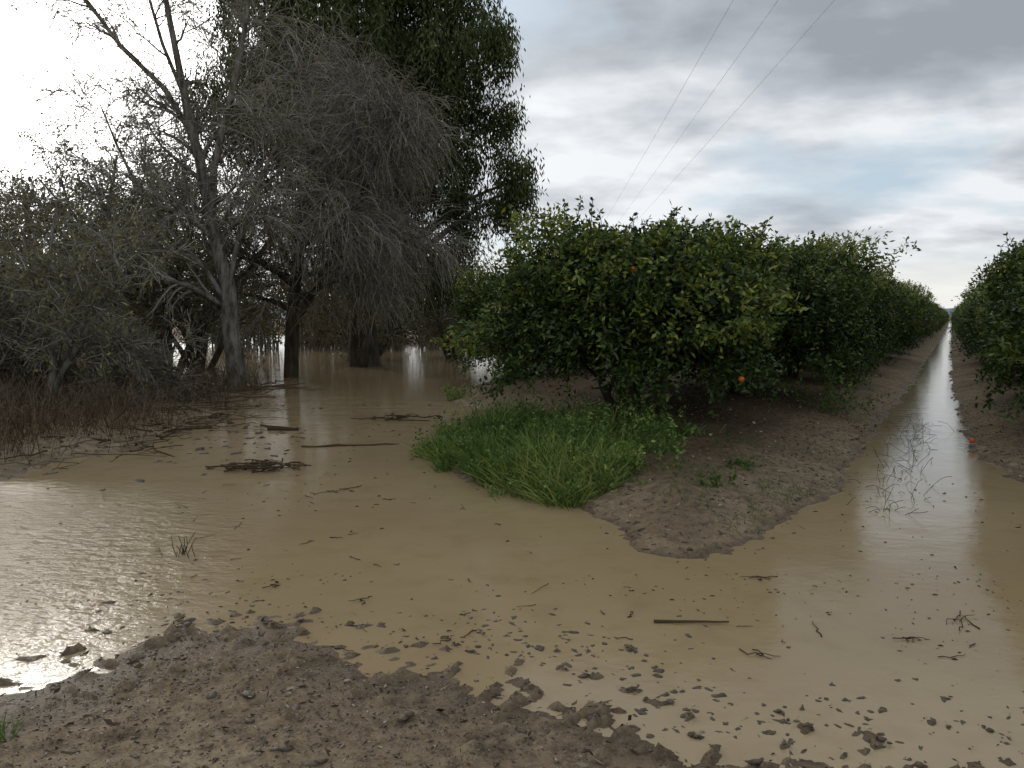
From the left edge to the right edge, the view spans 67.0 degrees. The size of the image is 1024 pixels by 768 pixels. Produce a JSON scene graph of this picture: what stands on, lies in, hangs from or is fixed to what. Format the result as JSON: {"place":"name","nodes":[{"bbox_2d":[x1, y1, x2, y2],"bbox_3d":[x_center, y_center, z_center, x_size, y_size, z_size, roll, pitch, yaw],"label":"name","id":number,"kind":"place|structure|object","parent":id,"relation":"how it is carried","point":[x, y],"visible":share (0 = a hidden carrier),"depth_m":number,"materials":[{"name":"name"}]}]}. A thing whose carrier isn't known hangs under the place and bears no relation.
{"place":"outdoors","nodes":[
{"label":"outdoors","id":0,"kind":"place"},
{"bbox_2d":[0,321,1023,767],"bbox_3d":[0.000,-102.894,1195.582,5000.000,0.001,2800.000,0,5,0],"label":"flood water","id":1,"kind":"structure","parent":0,"point":[418,545],"depth_m":5.07,"materials":[{"name":"brown liquid"}]},
{"bbox_2d":[159,533,195,558],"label":"dead weed stems","id":2,"kind":"object","parent":1,"relation":"on","point":[184,552],"visible":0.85,"depth_m":5.51,"materials":[{"name":"plant"}]},
{"bbox_2d":[0,377,1023,754],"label":"floating sticks","id":3,"kind":"object","parent":1,"relation":"on","point":[264,465],"depth_m":9.95,"materials":[{"name":"brown wood"}]},
{"bbox_2d":[0,317,1023,767],"bbox_3d":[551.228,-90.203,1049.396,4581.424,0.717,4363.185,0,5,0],"label":"ground","id":4,"kind":"structure","parent":0,"point":[896,379],"depth_m":3.74,"materials":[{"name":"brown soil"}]},
{"bbox_2d":[0,259,86,401],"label":"riverside bush","id":5,"kind":"object","parent":4,"relation":"on","point":[6,364],"visible":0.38,"depth_m":14.38,"materials":[{"name":"grey plant"}]},
{"bbox_2d":[0,164,118,350],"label":"riverside tree","id":6,"kind":"object","parent":4,"relation":"on","point":[21,213],"visible":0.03,"depth_m":25.21,"materials":[{"name":"grey plant"}]},
{"bbox_2d":[0,161,199,405],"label":"riverside tree","id":7,"kind":"object","parent":4,"relation":"on","point":[59,362],"visible":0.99,"depth_m":13.11,"materials":[{"name":"grey plant"}]},
{"bbox_2d":[0,159,207,374],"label":"riverside tree","id":8,"kind":"object","parent":4,"relation":"on","point":[139,261],"visible":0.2,"depth_m":17.71,"materials":[{"name":"grey plant"}]},
{"bbox_2d":[0,102,228,350],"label":"riverside tree","id":9,"kind":"object","parent":4,"relation":"on","point":[159,337],"visible":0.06,"depth_m":23.90,"materials":[{"name":"grey plant"}]},
{"bbox_2d":[0,88,235,371],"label":"riverside tree","id":10,"kind":"object","parent":4,"relation":"on","point":[84,184],"visible":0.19,"depth_m":20.26,"materials":[{"name":"grey plant"}]},
{"bbox_2d":[0,348,270,461],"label":"dry reeds","id":11,"kind":"object","parent":4,"relation":"on","point":[7,415],"visible":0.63,"depth_m":11.48,"materials":[{"name":"plant"}]},
{"bbox_2d":[63,301,218,406],"bbox_3d":[-7.306,-0.373,14.642,2.682,2.458,3.822,-4,7,-42],"label":"riverside bush","id":12,"kind":"object","parent":4,"relation":"on","point":[140,353],"visible":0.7,"depth_m":14.07,"materials":[{"name":"grey plant"}]},
{"bbox_2d":[34,71,315,369],"bbox_3d":[-10.497,-5.413,24.996,7.738,10.322,9.085,4,6,37],"label":"riverside tree","id":13,"kind":"object","parent":4,"relation":"on","point":[218,351],"visible":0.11,"depth_m":24.26,"materials":[{"name":"grey plant"}]},
{"bbox_2d":[0,0,355,387],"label":"pale bare tree","id":14,"kind":"object","parent":4,"relation":"on","point":[206,177],"visible":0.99,"depth_m":16.61,"materials":[{"name":"grey plant"}]},
{"bbox_2d":[12,122,350,379],"bbox_3d":[-8.326,-3.325,20.438,7.794,6.928,5.740,2,5,23],"label":"riverside tree","id":15,"kind":"object","parent":4,"relation":"on","point":[210,264],"visible":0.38,"depth_m":20.09,"materials":[{"name":"grey plant"}]},
{"bbox_2d":[3,213,575,351],"bbox_3d":[-21.074,-6.197,42.339,58.219,8.609,18.031,0,5,0],"label":"riverside thicket","id":16,"kind":"object","parent":4,"relation":"on","point":[303,322],"visible":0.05,"depth_m":39.31,"materials":[{"name":"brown plant"}]},
{"bbox_2d":[136,0,502,377],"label":"weeping bare tree","id":17,"kind":"object","parent":4,"relation":"on","point":[356,155],"visible":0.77,"depth_m":19.80,"materials":[{"name":"grey plant"}]},
{"bbox_2d":[282,239,443,362],"bbox_3d":[-5.711,-3.375,29.657,6.876,5.684,6.434,-2,5,-24],"label":"riverside tree","id":18,"kind":"object","parent":4,"relation":"on","point":[385,339],"visible":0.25,"depth_m":29.65,"materials":[{"name":"grey plant"}]},
{"bbox_2d":[178,0,549,366],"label":"eucalyptus tree","id":19,"kind":"object","parent":4,"relation":"on","point":[446,39],"visible":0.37,"depth_m":24.93,"materials":[{"name":"green plant"}]},
{"bbox_2d":[404,266,497,358],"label":"riverside tree","id":20,"kind":"object","parent":4,"relation":"on","point":[447,319],"visible":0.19,"depth_m":31.37,"materials":[{"name":"green plant"}]},
{"bbox_2d":[441,381,475,400],"bbox_3d":[-1.099,0.185,15.581,0.764,0.426,0.899,0,5,0],"label":"leafy weed","id":21,"kind":"object","parent":4,"relation":"on","point":[449,395],"visible":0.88,"depth_m":15.64,"materials":[{"name":"green plant"}]},
{"bbox_2d":[0,405,1023,767],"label":"mud clods","id":22,"kind":"object","parent":4,"relation":"on","point":[286,747],"visible":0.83,"depth_m":3.46,"materials":[{"name":"brown soil"}]},
{"bbox_2d":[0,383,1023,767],"bbox_3d":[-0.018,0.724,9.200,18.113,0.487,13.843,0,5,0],"label":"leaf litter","id":23,"kind":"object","parent":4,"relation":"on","point":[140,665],"visible":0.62,"depth_m":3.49,"materials":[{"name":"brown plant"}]},
{"bbox_2d":[445,261,594,379],"bbox_3d":[0.778,-1.629,18.992,4.652,3.197,4.634,3,6,31],"label":"orange tree","id":24,"kind":"object","parent":4,"relation":"on","point":[474,302],"visible":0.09,"depth_m":18.50,"materials":[{"name":"green plant"}]},
{"bbox_2d":[397,384,725,510],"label":"grass","id":25,"kind":"structure","parent":4,"relation":"on","point":[540,447],"depth_m":8.25,"materials":[{"name":"green plant"}]},
{"bbox_2d":[429,196,812,426],"bbox_3d":[1.788,-0.908,10.622,4.727,3.126,5.832,-2,5,-23],"label":"orange tree","id":26,"kind":"object","parent":4,"relation":"on","point":[540,312],"visible":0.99,"depth_m":9.50,"materials":[{"name":"green plant"}]},
{"bbox_2d":[578,439,685,474],"bbox_3d":[1.126,0.720,7.442,0.915,0.327,0.714,-4,6,-35],"label":"leafy weed","id":27,"kind":"object","parent":4,"relation":"on","point":[639,457],"visible":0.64,"depth_m":7.48,"materials":[{"name":"green plant"}]},
{"bbox_2d":[613,412,672,441],"bbox_3d":[1.462,0.511,8.684,0.695,0.358,0.803,0,5,0],"label":"leafy weed","id":28,"kind":"object","parent":4,"relation":"on","point":[654,423],"visible":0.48,"depth_m":8.60,"materials":[{"name":"green plant"}]},
{"bbox_2d":[696,469,736,487],"bbox_3d":[1.803,0.881,7.073,0.517,0.184,0.330,-5,7,-42],"label":"leafy weed","id":29,"kind":"object","parent":4,"relation":"on","point":[716,479],"visible":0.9,"depth_m":6.98,"materials":[{"name":"green plant"}]},
{"bbox_2d":[724,455,758,470],"bbox_3d":[2.323,0.816,7.815,0.371,0.181,0.300,1,5,11],"label":"leafy weed","id":30,"kind":"object","parent":4,"relation":"on","point":[742,463],"visible":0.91,"depth_m":7.79,"materials":[{"name":"green plant"}]},
{"bbox_2d":[609,225,920,403],"bbox_3d":[4.157,-1.202,13.859,4.923,3.085,4.736,-3,6,-34],"label":"orange tree","id":31,"kind":"object","parent":4,"relation":"on","point":[808,334],"visible":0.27,"depth_m":12.64,"materials":[{"name":"green plant"}]},
{"bbox_2d":[631,266,974,442],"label":"oranges","id":32,"kind":"object","parent":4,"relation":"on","point":[741,379],"visible":0.94,"depth_m":9.26,"materials":[{"name":"orange food"}]},
{"bbox_2d":[766,230,884,378],"bbox_3d":[6.475,-1.681,17.593,4.492,3.421,4.113,-2,6,-26],"label":"orange tree","id":33,"kind":"object","parent":4,"relation":"on","point":[867,356],"visible":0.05,"depth_m":16.46,"materials":[{"name":"green plant"}]},
{"bbox_2d":[770,256,901,370],"bbox_3d":[8.055,-2.013,21.270,4.700,3.379,4.719,-3,6,-30],"label":"orange tree","id":34,"kind":"object","parent":4,"relation":"on","point":[877,302],"visible":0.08,"depth_m":20.00,"materials":[{"name":"green plant"}]},
{"bbox_2d":[786,358,895,418],"bbox_3d":[5.147,0.053,12.182,0.955,0.934,1.642,-3,6,-33],"label":"leafy weed","id":35,"kind":"object","parent":4,"relation":"on","point":[828,402],"visible":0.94,"depth_m":12.16,"materials":[{"name":"green plant"}]},
{"bbox_2d":[870,270,917,356],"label":"orange tree","id":36,"kind":"object","parent":4,"relation":"on","point":[896,337],"visible":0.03,"depth_m":23.85,"materials":[{"name":"green plant"}]},
{"bbox_2d":[849,414,954,514],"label":"furrow weeds","id":37,"kind":"object","parent":4,"relation":"on","point":[923,426],"visible":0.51,"depth_m":8.62,"materials":[{"name":"brown plant"}]},
{"bbox_2d":[886,278,923,344],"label":"orange tree","id":38,"kind":"object","parent":4,"relation":"on","point":[913,311],"depth_m":35.36,"materials":[{"name":"green plant"}]},
{"bbox_2d":[885,288,935,352],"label":"orange tree","id":39,"kind":"object","parent":4,"relation":"on","point":[910,327],"visible":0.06,"depth_m":26.84,"materials":[{"name":"green plant"}]},
{"bbox_2d":[900,287,923,347],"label":"orange tree","id":40,"kind":"object","parent":4,"relation":"on","point":[913,319],"visible":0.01,"depth_m":31.11,"materials":[{"name":"green plant"}]},
{"bbox_2d":[897,279,929,340],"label":"orange tree","id":41,"kind":"object","parent":4,"relation":"on","point":[914,287],"visible":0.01,"depth_m":38.69,"materials":[{"name":"green plant"}]},
{"bbox_2d":[910,284,965,340],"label":"distant orange grove","id":42,"kind":"object","parent":4,"relation":"on","point":[940,315],"visible":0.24,"depth_m":49.64,"materials":[{"name":"green plant"}]},
{"bbox_2d":[944,282,982,347],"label":"orange tree","id":43,"kind":"object","parent":4,"relation":"on","point":[957,330],"visible":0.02,"depth_m":32.11,"materials":[{"name":"green plant"}]},
{"bbox_2d":[947,282,991,356],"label":"orange tree","id":44,"kind":"object","parent":4,"relation":"on","point":[969,341],"visible":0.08,"depth_m":24.81,"materials":[{"name":"green plant"}]},
{"bbox_2d":[951,268,998,350],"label":"orange tree","id":45,"kind":"object","parent":4,"relation":"on","point":[972,287],"visible":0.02,"depth_m":28.45,"materials":[{"name":"green plant"}]},
{"bbox_2d":[961,285,1007,369],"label":"orange tree","id":46,"kind":"object","parent":4,"relation":"on","point":[975,323],"visible":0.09,"depth_m":17.64,"materials":[{"name":"green plant"}]},
{"bbox_2d":[962,257,1023,362],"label":"orange tree","id":47,"kind":"object","parent":4,"relation":"on","point":[978,344],"visible":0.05,"depth_m":20.82,"materials":[{"name":"green plant"}]},
{"bbox_2d":[968,231,1023,385],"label":"orange tree","id":48,"kind":"object","parent":4,"relation":"on","point":[1005,267],"visible":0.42,"depth_m":13.37,"materials":[{"name":"green plant"}]},
{"bbox_2d":[974,252,1023,419],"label":"orange tree","id":49,"kind":"object","parent":4,"relation":"on","point":[1012,333],"visible":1,"depth_m":9.69,"materials":[{"name":"green plant"}]},
{"bbox_2d":[0,0,1023,307],"label":"sky","id":50,"kind":"structure","parent":0,"point":[905,118],"materials":[{"name":"grey"}]},
{"bbox_2d":[181,306,955,316],"bbox_3d":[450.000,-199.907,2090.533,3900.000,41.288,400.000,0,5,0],"label":"hills","id":51,"kind":"structure","parent":0,"point":[949,309],"depth_m":1992.70,"materials":[{"name":"grey"}]},
{"bbox_2d":[604,1,832,221],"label":"power line","id":52,"kind":"object","parent":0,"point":[713,90],"visible":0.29,"depth_m":32.39,"materials":[{"name":"black metal"}]}
]}

